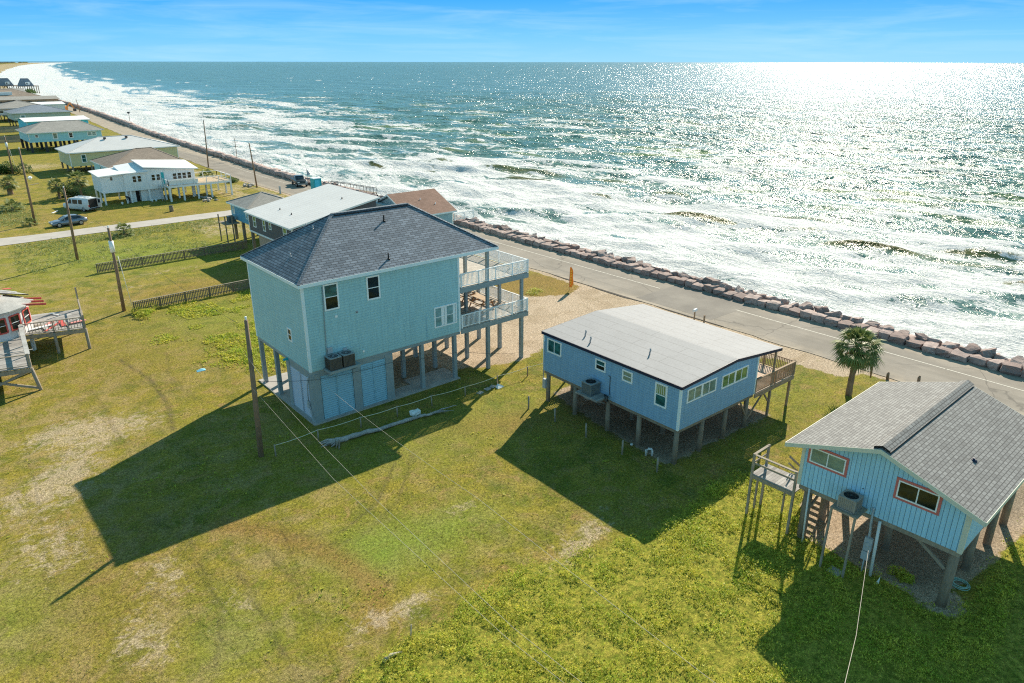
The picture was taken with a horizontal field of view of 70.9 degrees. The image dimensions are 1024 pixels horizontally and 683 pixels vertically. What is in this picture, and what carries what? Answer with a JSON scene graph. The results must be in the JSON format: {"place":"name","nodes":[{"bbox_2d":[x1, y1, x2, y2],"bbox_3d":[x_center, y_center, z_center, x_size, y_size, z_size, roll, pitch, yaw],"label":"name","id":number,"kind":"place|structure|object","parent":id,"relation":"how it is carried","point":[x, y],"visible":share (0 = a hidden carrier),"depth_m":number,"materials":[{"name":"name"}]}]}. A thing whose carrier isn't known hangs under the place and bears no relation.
{"place":"outdoors","nodes":[
{"label":"outdoors","id":0,"kind":"place"},
{"bbox_2d":[0,95,59,102],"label":"beach house","id":1,"kind":"structure","parent":0,"point":[37,98],"depth_m":345.08,"materials":[{"name":"grey"}]},
{"bbox_2d":[0,210,231,245],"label":"street","id":2,"kind":"structure","parent":0,"point":[30,238],"depth_m":103.06,"materials":[{"name":"grey concrete"}]},
{"bbox_2d":[0,202,233,273],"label":"rough grass","id":3,"kind":"structure","parent":0,"point":[64,245],"depth_m":95.35,"materials":[{"name":"green plant"}]},
{"bbox_2d":[140,289,285,372],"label":"lush grass","id":4,"kind":"structure","parent":0,"point":[208,312],"depth_m":62.10,"materials":[{"name":"green plant"}]},
{"bbox_2d":[1,286,792,667],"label":"clover","id":5,"kind":"object","parent":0,"point":[299,468],"visible":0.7,"depth_m":41.27,"materials":[{"name":"green plant"}]},
{"bbox_2d":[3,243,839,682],"bbox_3d":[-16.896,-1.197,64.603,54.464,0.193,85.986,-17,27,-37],"label":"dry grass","id":6,"kind":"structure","parent":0,"point":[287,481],"depth_m":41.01,"materials":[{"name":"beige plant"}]},
{"bbox_2d":[468,294,497,307],"bbox_3d":[-2.423,-3.182,57.995,1.800,0.785,2.000,-16,26,-36],"label":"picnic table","id":7,"kind":"object","parent":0,"point":[480,297],"visible":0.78,"depth_m":57.83,"materials":[{"name":"brown wood"}]},
{"bbox_2d":[0,63,1023,682],"bbox_3d":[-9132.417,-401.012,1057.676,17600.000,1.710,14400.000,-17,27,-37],"label":"ground","id":8,"kind":"structure","parent":0,"point":[98,297],"depth_m":37.88,"materials":[{"name":"green plant"}]},
{"bbox_2d":[0,78,16,88],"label":"frame house","id":9,"kind":"structure","parent":8,"relation":"on","point":[4,82],"depth_m":563.27,"materials":[{"name":"blue"}]},
{"bbox_2d":[0,175,20,194],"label":"palm tree","id":10,"kind":"object","parent":8,"relation":"on","point":[9,186],"visible":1,"depth_m":128.58,"materials":[{"name":"green plant"}]},
{"bbox_2d":[0,199,24,212],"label":"shrub","id":11,"kind":"object","parent":8,"relation":"on","point":[9,202],"visible":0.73,"depth_m":114.24,"materials":[{"name":"green plant"}]},
{"bbox_2d":[0,136,24,142],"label":"picket fence","id":12,"kind":"object","parent":8,"relation":"on","point":[11,139],"visible":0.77,"depth_m":211.54,"materials":[{"name":"grey wood"}]},
{"bbox_2d":[0,160,33,173],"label":"shrub","id":13,"kind":"object","parent":8,"relation":"on","point":[4,169],"visible":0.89,"depth_m":152.95,"materials":[{"name":"green plant"}]},
{"bbox_2d":[0,100,40,121],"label":"beach house","id":14,"kind":"structure","parent":8,"relation":"on","point":[9,105],"depth_m":285.04,"materials":[{"name":"grey"}]},
{"bbox_2d":[0,89,40,96],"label":"beach house","id":15,"kind":"structure","parent":8,"relation":"on","point":[8,92],"depth_m":385.66,"materials":[{"name":"brown"}]},
{"bbox_2d":[0,288,45,350],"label":"house","id":16,"kind":"structure","parent":8,"relation":"on","point":[14,312],"depth_m":57.14,"materials":[{"name":"white wood"}]},
{"bbox_2d":[0,318,8,334],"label":"window","id":17,"kind":"structure","parent":16,"relation":"in","point":[4,329],"depth_m":56.04,"materials":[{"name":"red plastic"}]},
{"bbox_2d":[8,313,21,330],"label":"window","id":18,"kind":"structure","parent":16,"relation":"in","point":[14,320],"depth_m":56.87,"materials":[{"name":"plastic"}]},
{"bbox_2d":[22,307,31,325],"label":"window","id":19,"kind":"structure","parent":16,"relation":"in","point":[26,315],"depth_m":58.32,"materials":[{"name":"red plastic"}]},
{"bbox_2d":[18,147,35,224],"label":"utility pole","id":20,"kind":"object","parent":8,"relation":"on","point":[28,193],"visible":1,"depth_m":103.69,"materials":[{"name":"brown wood"}]},
{"bbox_2d":[17,78,39,92],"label":"frame house","id":21,"kind":"structure","parent":8,"relation":"on","point":[24,82],"depth_m":558.13,"materials":[{"name":"blue"}]},
{"bbox_2d":[3,105,72,126],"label":"beach house","id":22,"kind":"structure","parent":8,"relation":"on","point":[29,111],"depth_m":261.46,"materials":[{"name":"grey"}]},
{"bbox_2d":[0,287,91,389],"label":"raised deck","id":23,"kind":"structure","parent":8,"relation":"on","point":[16,361],"depth_m":57.47,"materials":[{"name":"grey wood"}]},
{"bbox_2d":[31,101,64,108],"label":"beach house","id":24,"kind":"structure","parent":8,"relation":"on","point":[58,104],"depth_m":321.01,"materials":[{"name":"white"}]},
{"bbox_2d":[15,115,90,127],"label":"beach house","id":25,"kind":"structure","parent":8,"relation":"on","point":[22,122],"depth_m":230.86,"materials":[{"name":"white paint"}]},
{"bbox_2d":[46,178,67,198],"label":"palm tree","id":26,"kind":"object","parent":8,"relation":"on","point":[55,187],"visible":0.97,"depth_m":123.79,"materials":[{"name":"green plant"}]},
{"bbox_2d":[15,120,103,152],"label":"beach house","id":27,"kind":"structure","parent":8,"relation":"on","point":[75,131],"depth_m":192.43,"materials":[{"name":"teal"}]},
{"bbox_2d":[48,214,87,226],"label":"parked car","id":28,"kind":"object","parent":8,"relation":"on","point":[64,220],"visible":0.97,"depth_m":104.59,"materials":[{"name":"blue metal"}]},
{"bbox_2d":[63,186,78,259],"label":"utility pole","id":29,"kind":"object","parent":8,"relation":"on","point":[72,232],"visible":0.94,"depth_m":85.33,"materials":[{"name":"brown wood"}]},
{"bbox_2d":[56,184,86,196],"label":"shrub","id":30,"kind":"object","parent":8,"relation":"on","point":[70,192],"visible":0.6,"depth_m":127.42,"materials":[{"name":"green plant"}]},
{"bbox_2d":[65,170,88,195],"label":"palm tree","id":31,"kind":"object","parent":8,"relation":"on","point":[77,183],"visible":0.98,"depth_m":125.05,"materials":[{"name":"green plant"}]},
{"bbox_2d":[63,196,101,211],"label":"parked van","id":32,"kind":"object","parent":8,"relation":"on","point":[84,203],"visible":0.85,"depth_m":114.57,"materials":[{"name":"white metal"}]},
{"bbox_2d":[54,135,179,171],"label":"beach house","id":33,"kind":"structure","parent":8,"relation":"on","point":[80,153],"depth_m":157.15,"materials":[{"name":"yellow"}]},
{"bbox_2d":[107,226,132,311],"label":"utility pole","id":34,"kind":"object","parent":8,"relation":"on","point":[111,246],"visible":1,"depth_m":67.66,"materials":[{"name":"brown wood"}]},
{"bbox_2d":[114,222,134,237],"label":"shrub","id":35,"kind":"object","parent":8,"relation":"on","point":[124,225],"visible":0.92,"depth_m":98.53,"materials":[{"name":"green plant"}]},
{"bbox_2d":[90,147,182,192],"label":"beach house","id":36,"kind":"structure","parent":8,"relation":"on","point":[128,156],"depth_m":135.28,"materials":[{"name":"grey"}]},
{"bbox_2d":[129,303,158,318],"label":"shrub","id":37,"kind":"object","parent":8,"relation":"on","point":[142,312],"visible":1,"depth_m":68.23,"materials":[{"name":"green plant"}]},
{"bbox_2d":[88,160,232,204],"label":"beach house","id":38,"kind":"structure","parent":8,"relation":"on","point":[137,180],"depth_m":123.21,"materials":[{"name":"white paint"}]},
{"bbox_2d":[95,240,247,272],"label":"picket fence","id":39,"kind":"object","parent":8,"relation":"on","point":[163,259],"visible":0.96,"depth_m":86.31,"materials":[{"name":"brown wood"}]},
{"bbox_2d":[132,279,249,311],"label":"picket fence","id":40,"kind":"object","parent":8,"relation":"on","point":[209,291],"visible":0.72,"depth_m":72.04,"materials":[{"name":"brown wood"}]},
{"bbox_2d":[217,191,282,242],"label":"beach house","id":41,"kind":"structure","parent":8,"relation":"on","point":[240,206],"depth_m":94.13,"materials":[{"name":"blue"}]},
{"bbox_2d":[244,316,263,457],"bbox_3d":[-15.236,2.873,42.220,0.460,9.175,0.460,13,25,30],"label":"utility pole","id":42,"kind":"object","parent":8,"relation":"on","point":[256,408],"visible":0.99,"depth_m":42.19,"materials":[{"name":"brown wood"}]},
{"bbox_2d":[254,390,563,682],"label":"power line","id":43,"kind":"object","parent":42,"relation":"attached to","point":[415,554],"visible":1,"depth_m":28.49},
{"bbox_2d":[245,354,581,682],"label":"power line","id":44,"kind":"object","parent":42,"relation":"attached to","point":[418,539],"visible":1,"depth_m":28.63,"materials":[{"name":"grey metal"}]},
{"bbox_2d":[244,184,379,248],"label":"beach house","id":45,"kind":"structure","parent":8,"relation":"on","point":[272,221],"depth_m":85.57,"materials":[{"name":"grey metal"}]},
{"bbox_2d":[259,368,460,425],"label":"concrete slab","id":46,"kind":"structure","parent":8,"relation":"on","point":[437,377],"depth_m":53.02,"materials":[{"name":"grey concrete"}]},
{"bbox_2d":[240,203,528,422],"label":"beach house","id":47,"kind":"structure","parent":46,"relation":"on","point":[372,287],"depth_m":49.06,"materials":[{"name":"teal"}]},
{"bbox_2d":[322,282,339,311],"bbox_3d":[-11.482,-2.842,45.633,1.030,1.750,0.060,-17,27,-37],"label":"window","id":48,"kind":"structure","parent":47,"relation":"in","point":[330,291],"depth_m":45.63,"materials":[{"name":"white plastic"}]},
{"bbox_2d":[324,353,342,371],"bbox_3d":[-11.546,1.322,46.500,0.840,0.877,0.800,-17,27,-37],"label":"air conditioner","id":49,"kind":"object","parent":47,"relation":"on","point":[333,361],"visible":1,"depth_m":46.28,"materials":[{"name":"grey metal"}]},
{"bbox_2d":[338,349,355,367],"bbox_3d":[-10.827,1.103,47.064,0.840,0.877,0.800,-17,27,-37],"label":"air conditioner","id":50,"kind":"object","parent":47,"relation":"on","point":[348,357],"visible":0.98,"depth_m":46.83,"materials":[{"name":"grey metal"}]},
{"bbox_2d":[366,274,380,300],"bbox_3d":[-9.157,-3.563,47.453,0.990,1.620,0.060,-17,27,-37],"label":"window","id":51,"kind":"structure","parent":47,"relation":"in","point":[372,282],"depth_m":47.45,"materials":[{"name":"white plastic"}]},
{"bbox_2d":[434,302,456,327],"bbox_3d":[-4.805,-1.897,52.038,1.980,1.560,0.060,-17,27,-37],"label":"window","id":52,"kind":"structure","parent":47,"relation":"in","point":[444,315],"depth_m":52.02,"materials":[{"name":"white glass"}]},
{"bbox_2d":[312,374,714,682],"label":"power line","id":53,"kind":"object","parent":47,"relation":"attached to","point":[539,547],"visible":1,"depth_m":25.84,"materials":[{"name":"grey metal"}]},
{"bbox_2d":[319,405,456,448],"bbox_3d":[-7.664,5.540,46.948,9.835,0.413,1.440,-13,25,-29],"label":"driftwood log","id":54,"kind":"object","parent":8,"relation":"on","point":[334,441],"visible":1,"depth_m":46.26,"materials":[{"name":"grey wood"}]},
{"bbox_2d":[376,188,473,223],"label":"beach house","id":55,"kind":"structure","parent":8,"relation":"on","point":[434,201],"depth_m":88.55,"materials":[{"name":"brown"}]},
{"bbox_2d":[58,99,1010,367],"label":"rock wall","id":56,"kind":"structure","parent":8,"relation":"on","point":[214,153],"depth_m":187.73,"materials":[{"name":"stone"}]},
{"bbox_2d":[798,301,813,310],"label":"boulder","id":57,"kind":"object","parent":56,"relation":"on","point":[806,305],"visible":0.69,"depth_m":68.42,"materials":[{"name":"stone"}]},
{"bbox_2d":[813,305,829,313],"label":"boulder","id":58,"kind":"object","parent":56,"relation":"on","point":[821,309],"visible":0.69,"depth_m":67.08,"materials":[{"name":"stone"}]},
{"bbox_2d":[941,341,959,348],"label":"boulder","id":59,"kind":"object","parent":56,"relation":"on","point":[950,345],"visible":0.63,"depth_m":59.32,"materials":[{"name":"stone"}]},
{"bbox_2d":[959,343,981,354],"bbox_3d":[37.362,0.732,58.466,1.544,0.765,1.177,-13,27,-13],"label":"boulder","id":60,"kind":"object","parent":56,"relation":"on","point":[972,348],"visible":0.77,"depth_m":58.16,"materials":[{"name":"stone"}]},
{"bbox_2d":[978,348,996,357],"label":"boulder","id":61,"kind":"object","parent":56,"relation":"on","point":[989,352],"visible":0.62,"depth_m":57.38,"materials":[{"name":"stone"}]},
{"bbox_2d":[1010,355,1023,366],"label":"boulder","id":62,"kind":"object","parent":56,"relation":"on","point":[1018,359],"visible":0.43,"depth_m":55.93,"materials":[{"name":"stone"}]},
{"bbox_2d":[541,304,796,464],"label":"beach cottage","id":63,"kind":"structure","parent":8,"relation":"on","point":[676,374],"depth_m":45.85,"materials":[{"name":"blue"}]},
{"bbox_2d":[547,338,561,356],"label":"window","id":64,"kind":"structure","parent":63,"relation":"in","point":[554,347],"depth_m":48.78,"materials":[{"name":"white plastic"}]},
{"bbox_2d":[581,378,599,396],"bbox_3d":[5.050,2.918,46.104,0.860,0.837,0.860,-17,27,-37],"label":"air conditioner","id":65,"kind":"object","parent":63,"relation":"on","point":[590,387],"visible":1,"depth_m":45.89,"materials":[{"name":"metal"}]},
{"bbox_2d":[595,358,605,372],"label":"window","id":66,"kind":"structure","parent":63,"relation":"in","point":[600,365],"depth_m":45.69,"materials":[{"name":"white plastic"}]},
{"bbox_2d":[622,369,632,383],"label":"window","id":67,"kind":"structure","parent":63,"relation":"in","point":[627,376],"depth_m":44.07,"materials":[{"name":"white plastic"}]},
{"bbox_2d":[654,381,667,408],"bbox_3d":[8.771,3.164,42.305,0.060,1.490,0.910,-17,27,-37],"label":"window","id":68,"kind":"structure","parent":63,"relation":"in","point":[661,390],"depth_m":42.31,"materials":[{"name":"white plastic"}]},
{"bbox_2d":[686,377,716,403],"bbox_3d":[11.214,2.867,42.428,2.820,0.900,0.060,-17,27,-37],"label":"window","id":69,"kind":"structure","parent":63,"relation":"in","point":[694,393],"depth_m":42.36,"materials":[{"name":"white plastic"}]},
{"bbox_2d":[721,364,748,389],"bbox_3d":[13.804,2.181,44.475,2.770,0.900,0.060,-17,27,-37],"label":"window","id":70,"kind":"structure","parent":63,"relation":"in","point":[735,376],"depth_m":44.43,"materials":[{"name":"white plastic"}]},
{"bbox_2d":[349,469,1023,682],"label":"weeds","id":71,"kind":"object","parent":8,"relation":"on","point":[742,589],"visible":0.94,"depth_m":30.89,"materials":[{"name":"green plant"}]},
{"bbox_2d":[818,500,867,577],"bbox_3d":[15.393,9.198,33.491,1.145,3.401,1.240,-18,28,-38],"label":"equipment stand","id":72,"kind":"object","parent":8,"relation":"on","point":[859,513],"visible":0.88,"depth_m":32.95,"materials":[{"name":"grey wood"}]},
{"bbox_2d":[836,489,863,514],"bbox_3d":[15.420,7.288,32.771,0.800,0.677,0.820,-18,28,-38],"label":"air conditioner","id":73,"kind":"object","parent":72,"relation":"on","point":[850,501],"visible":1,"depth_m":32.59,"materials":[{"name":"metal"}]},
{"bbox_2d":[830,324,885,395],"bbox_3d":[24.490,1.421,51.228,3.710,5.256,3.822,-2,21,-6],"label":"palm tree","id":74,"kind":"object","parent":8,"relation":"on","point":[854,359],"visible":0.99,"depth_m":50.31,"materials":[{"name":"green plant"}]},
{"bbox_2d":[745,380,1023,607],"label":"beach house","id":75,"kind":"structure","parent":8,"relation":"on","point":[939,465],"depth_m":33.01,"materials":[{"name":"grey"}]},
{"bbox_2d":[807,448,849,477],"bbox_3d":[14.829,5.585,33.754,0.060,1.000,1.900,-18,28,-38],"label":"window","id":76,"kind":"structure","parent":75,"relation":"in","point":[828,460],"depth_m":33.69,"materials":[{"name":"white glass"}]},
{"bbox_2d":[845,514,873,681],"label":"power line","id":77,"kind":"object","parent":75,"relation":"attached to","point":[860,604],"visible":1,"depth_m":24.65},
{"bbox_2d":[893,476,942,515],"bbox_3d":[17.484,6.657,30.984,0.060,1.060,1.880,-18,28,-38],"label":"window","id":78,"kind":"structure","parent":75,"relation":"in","point":[916,495],"depth_m":30.97,"materials":[{"name":"white glass"}]},
{"bbox_2d":[885,563,914,584],"bbox_3d":[18.195,10.802,33.522,1.056,0.471,1.368,-17,27,-37],"label":"shrub","id":79,"kind":"object","parent":8,"relation":"on","point":[903,575],"visible":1,"depth_m":33.41,"materials":[{"name":"green plant"}]},
{"bbox_2d":[952,577,969,590],"bbox_3d":[20.570,11.117,32.983,0.860,0.256,0.817,-17,27,-37],"label":"garden hose","id":80,"kind":"object","parent":8,"relation":"on","point":[964,582],"visible":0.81,"depth_m":32.85,"materials":[{"name":"teal rubber"}]},
{"bbox_2d":[0,61,1023,358],"bbox_3d":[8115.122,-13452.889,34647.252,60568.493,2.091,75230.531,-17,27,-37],"label":"sea","id":81,"kind":"structure","parent":0,"point":[886,193],"depth_m":201.31,"materials":[{"name":"liquid"}]},
{"bbox_2d":[0,0,1023,62],"label":"sky","id":82,"kind":"structure","parent":0,"point":[819,31],"materials":[{"name":"blue"}]},
{"bbox_2d":[64,104,1023,415],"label":"road","id":83,"kind":"structure","parent":0,"point":[810,340],"depth_m":67.27,"materials":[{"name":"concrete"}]},
{"bbox_2d":[291,175,307,186],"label":"pickup truck","id":84,"kind":"object","parent":83,"relation":"on","point":[297,180],"visible":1,"depth_m":137.55,"materials":[{"name":"black metal"}]},
{"bbox_2d":[310,177,321,188],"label":"portable toilet","id":85,"kind":"object","parent":83,"relation":"on","point":[315,182],"visible":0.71,"depth_m":131.50,"materials":[{"name":"teal plastic"}]},
{"bbox_2d":[623,263,638,271],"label":"boulder","id":86,"kind":"object","parent":83,"relation":"on","point":[629,267],"visible":0.87,"depth_m":82.29,"materials":[{"name":"stone"}]},
{"bbox_2d":[555,275,723,326],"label":"road line","id":87,"kind":"object","parent":83,"relation":"on","point":[637,300],"visible":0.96,"depth_m":73.19,"materials":[{"name":"white paint"}]},
{"bbox_2d":[636,285,749,319],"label":"road patch","id":88,"kind":"object","parent":83,"relation":"on","point":[689,300],"visible":1,"depth_m":71.98,"materials":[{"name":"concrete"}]},
{"bbox_2d":[703,283,718,292],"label":"boulder","id":89,"kind":"object","parent":83,"relation":"on","point":[710,287],"visible":0.84,"depth_m":74.72,"materials":[{"name":"stone"}]},
{"bbox_2d":[732,292,746,301],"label":"boulder","id":90,"kind":"object","parent":83,"relation":"on","point":[739,297],"visible":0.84,"depth_m":72.19,"materials":[{"name":"stone"}]},
{"bbox_2d":[744,293,761,305],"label":"boulder","id":91,"kind":"object","parent":83,"relation":"on","point":[750,298],"visible":0.91,"depth_m":71.17,"materials":[{"name":"stone"}]},
{"bbox_2d":[765,300,783,310],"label":"boulder","id":92,"kind":"object","parent":83,"relation":"on","point":[773,305],"visible":0.93,"depth_m":69.53,"materials":[{"name":"stone"}]},
{"bbox_2d":[786,307,804,316],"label":"boulder","id":93,"kind":"object","parent":83,"relation":"on","point":[794,311],"visible":0.83,"depth_m":68.11,"materials":[{"name":"stone"}]},
{"bbox_2d":[800,309,814,319],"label":"boulder","id":94,"kind":"object","parent":83,"relation":"on","point":[806,314],"visible":0.84,"depth_m":67.12,"materials":[{"name":"stone"}]},
{"bbox_2d":[811,312,829,323],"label":"boulder","id":95,"kind":"object","parent":83,"relation":"on","point":[817,317],"visible":0.88,"depth_m":66.19,"materials":[{"name":"stone"}]},
{"bbox_2d":[824,317,841,326],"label":"boulder","id":96,"kind":"object","parent":83,"relation":"on","point":[831,321],"visible":0.91,"depth_m":65.35,"materials":[{"name":"stone"}]},
{"bbox_2d":[837,319,853,330],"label":"boulder","id":97,"kind":"object","parent":83,"relation":"on","point":[844,324],"visible":0.8,"depth_m":64.53,"materials":[{"name":"stone"}]},
{"bbox_2d":[738,310,1023,390],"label":"road line","id":98,"kind":"object","parent":83,"relation":"on","point":[895,354],"visible":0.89,"depth_m":57.83,"materials":[{"name":"beige paint"}]},
{"bbox_2d":[878,329,894,340],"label":"boulder","id":99,"kind":"object","parent":83,"relation":"on","point":[884,334],"visible":0.84,"depth_m":62.12,"materials":[{"name":"stone"}]},
{"bbox_2d":[887,331,908,345],"bbox_3d":[33.196,-0.247,61.620,1.557,0.765,1.478,-22,27,-36],"label":"boulder","id":100,"kind":"object","parent":83,"relation":"on","point":[899,338],"visible":0.95,"depth_m":61.23,"materials":[{"name":"stone"}]},
{"bbox_2d":[905,338,925,349],"bbox_3d":[34.106,0.201,60.711,1.404,0.566,1.464,-14,25,-36],"label":"boulder","id":101,"kind":"object","parent":83,"relation":"on","point":[914,343],"visible":0.86,"depth_m":60.38,"materials":[{"name":"stone"}]},
{"bbox_2d":[921,341,938,353],"bbox_3d":[34.783,0.547,59.723,1.183,0.697,1.464,17,29,37],"label":"boulder","id":102,"kind":"object","parent":83,"relation":"on","point":[928,347],"visible":0.92,"depth_m":59.38,"materials":[{"name":"stone"}]},
{"bbox_2d":[935,346,953,357],"bbox_3d":[35.488,0.831,58.985,1.373,0.643,1.216,-12,28,-41],"label":"boulder","id":103,"kind":"object","parent":83,"relation":"on","point":[942,351],"visible":0.89,"depth_m":58.64,"materials":[{"name":"stone"}]},
{"bbox_2d":[948,348,972,362],"bbox_3d":[36.289,1.187,58.105,1.526,0.657,1.413,-19,30,-32],"label":"boulder","id":104,"kind":"object","parent":83,"relation":"on","point":[956,354],"visible":0.94,"depth_m":57.84,"materials":[{"name":"stone"}]},
{"bbox_2d":[968,354,992,366],"bbox_3d":[37.310,1.498,57.258,1.496,0.713,1.486,-11,22,-31],"label":"boulder","id":105,"kind":"object","parent":83,"relation":"on","point":[978,359],"visible":0.91,"depth_m":56.92,"materials":[{"name":"stone"}]},
{"bbox_2d":[987,359,1004,370],"bbox_3d":[38.082,1.810,56.458,1.668,0.744,0.984,-10,23,-31],"label":"boulder","id":106,"kind":"object","parent":83,"relation":"on","point":[994,364],"visible":0.85,"depth_m":56.05,"materials":[{"name":"stone"}]},
{"bbox_2d":[999,360,1022,375],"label":"boulder","id":107,"kind":"object","parent":83,"relation":"on","point":[1011,368],"visible":0.93,"depth_m":55.16,"materials":[{"name":"stone"}]},
{"bbox_3d":[-12.273,5.948,45.474,0.112,0.883,0.115,-17,27,-37],"label":"rope post","id":108,"kind":"object","parent":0,"visible":0},
{"bbox_2d":[277,363,542,444],"bbox_3d":[-4.321,3.473,50.856,25.550,0.102,0.306,-15,26,-35],"label":"rope","id":109,"kind":"object","parent":108,"relation":"attached to","point":[405,404],"visible":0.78,"depth_m":48.63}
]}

